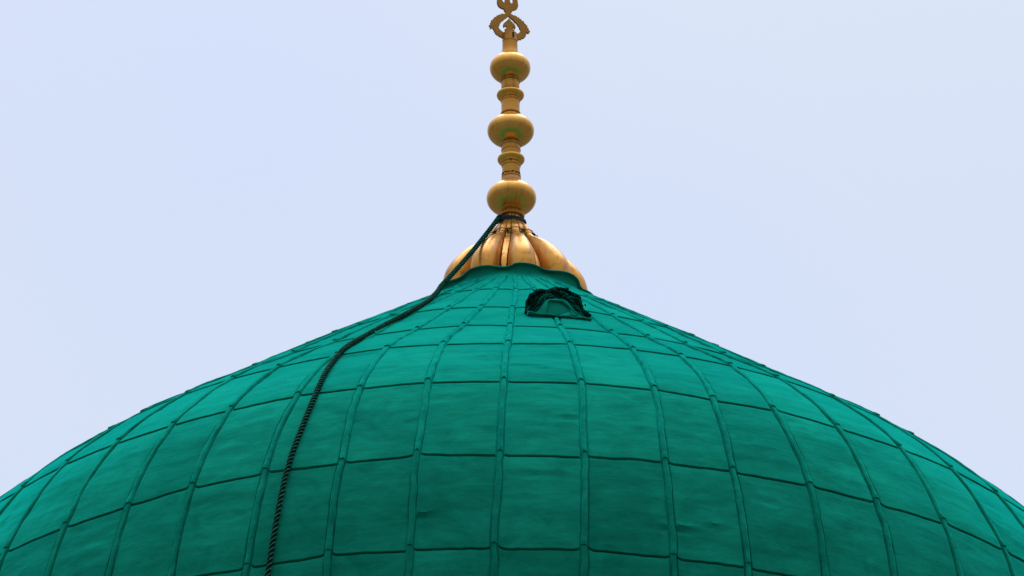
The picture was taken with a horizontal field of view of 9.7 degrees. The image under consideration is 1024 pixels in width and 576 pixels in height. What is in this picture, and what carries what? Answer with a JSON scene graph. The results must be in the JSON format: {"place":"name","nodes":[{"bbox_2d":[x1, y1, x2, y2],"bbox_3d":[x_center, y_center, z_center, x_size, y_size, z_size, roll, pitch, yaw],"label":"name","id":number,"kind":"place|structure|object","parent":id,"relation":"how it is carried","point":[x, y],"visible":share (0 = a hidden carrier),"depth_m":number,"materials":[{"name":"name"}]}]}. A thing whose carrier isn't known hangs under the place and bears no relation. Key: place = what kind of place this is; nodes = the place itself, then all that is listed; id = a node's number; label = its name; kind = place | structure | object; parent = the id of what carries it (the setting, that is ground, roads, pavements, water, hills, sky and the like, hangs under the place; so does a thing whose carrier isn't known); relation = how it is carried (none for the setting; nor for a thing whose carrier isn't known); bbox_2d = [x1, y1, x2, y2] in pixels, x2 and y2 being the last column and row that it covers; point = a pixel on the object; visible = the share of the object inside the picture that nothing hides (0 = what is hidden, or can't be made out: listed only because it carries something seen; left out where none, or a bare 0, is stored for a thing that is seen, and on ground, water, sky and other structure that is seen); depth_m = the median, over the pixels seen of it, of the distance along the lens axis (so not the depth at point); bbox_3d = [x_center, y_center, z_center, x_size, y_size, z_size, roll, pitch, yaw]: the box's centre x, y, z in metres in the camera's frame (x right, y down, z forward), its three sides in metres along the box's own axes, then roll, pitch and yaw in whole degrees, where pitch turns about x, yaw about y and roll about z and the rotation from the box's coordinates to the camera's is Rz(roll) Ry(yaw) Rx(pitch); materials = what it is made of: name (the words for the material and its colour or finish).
{"place":"outdoors","nodes":[
{"label":"outdoors","id":0,"kind":"place"},
{"bbox_2d":[0,0,1023,505],"label":"sky","id":1,"kind":"structure","parent":0,"point":[827,195],"materials":[{"name":"blue"}]},
{"label":"ground","id":2,"kind":"structure","parent":0,"visible":0},
{"bbox_2d":[0,262,1023,575],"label":"dome","id":3,"kind":"structure","parent":2,"relation":"on","point":[476,420],"depth_m":56.62,"materials":[{"name":"green painted metal sheet"}]},
{"bbox_2d":[443,0,587,289],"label":"finial","id":4,"kind":"object","parent":3,"relation":"on","point":[510,130],"visible":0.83,"depth_m":65.52,"materials":[{"name":"metal"}]},
{"bbox_2d":[264,216,500,575],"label":"rope","id":5,"kind":"object","parent":4,"relation":"hanging from","point":[360,338],"visible":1,"depth_m":57.96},
{"bbox_2d":[497,214,526,223],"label":"cord","id":6,"kind":"object","parent":4,"relation":"attached to","point":[507,217],"visible":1,"depth_m":65.28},
{"bbox_2d":[487,226,537,236],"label":"tie wire","id":7,"kind":"object","parent":4,"relation":"attached to","point":[521,229],"visible":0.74,"depth_m":65.09,"materials":[{"name":"black metal"}]},
{"bbox_2d":[527,299,591,320],"bbox_3d":[0.419,0.432,60.854,0.640,0.294,1.074,4,-31,-6],"label":"roof hatch","id":8,"kind":"object","parent":3,"relation":"attached to","point":[559,308],"visible":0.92,"depth_m":60.46,"materials":[{"name":"green paint"}]},
{"bbox_2d":[524,286,590,317],"bbox_3d":[0.455,0.200,60.673,0.698,0.481,0.350,5,-31,-7],"label":"cord bundle","id":9,"kind":"object","parent":8,"relation":"on","point":[536,300],"visible":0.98,"depth_m":60.62,"materials":[{"name":"black fabric"}]}
]}

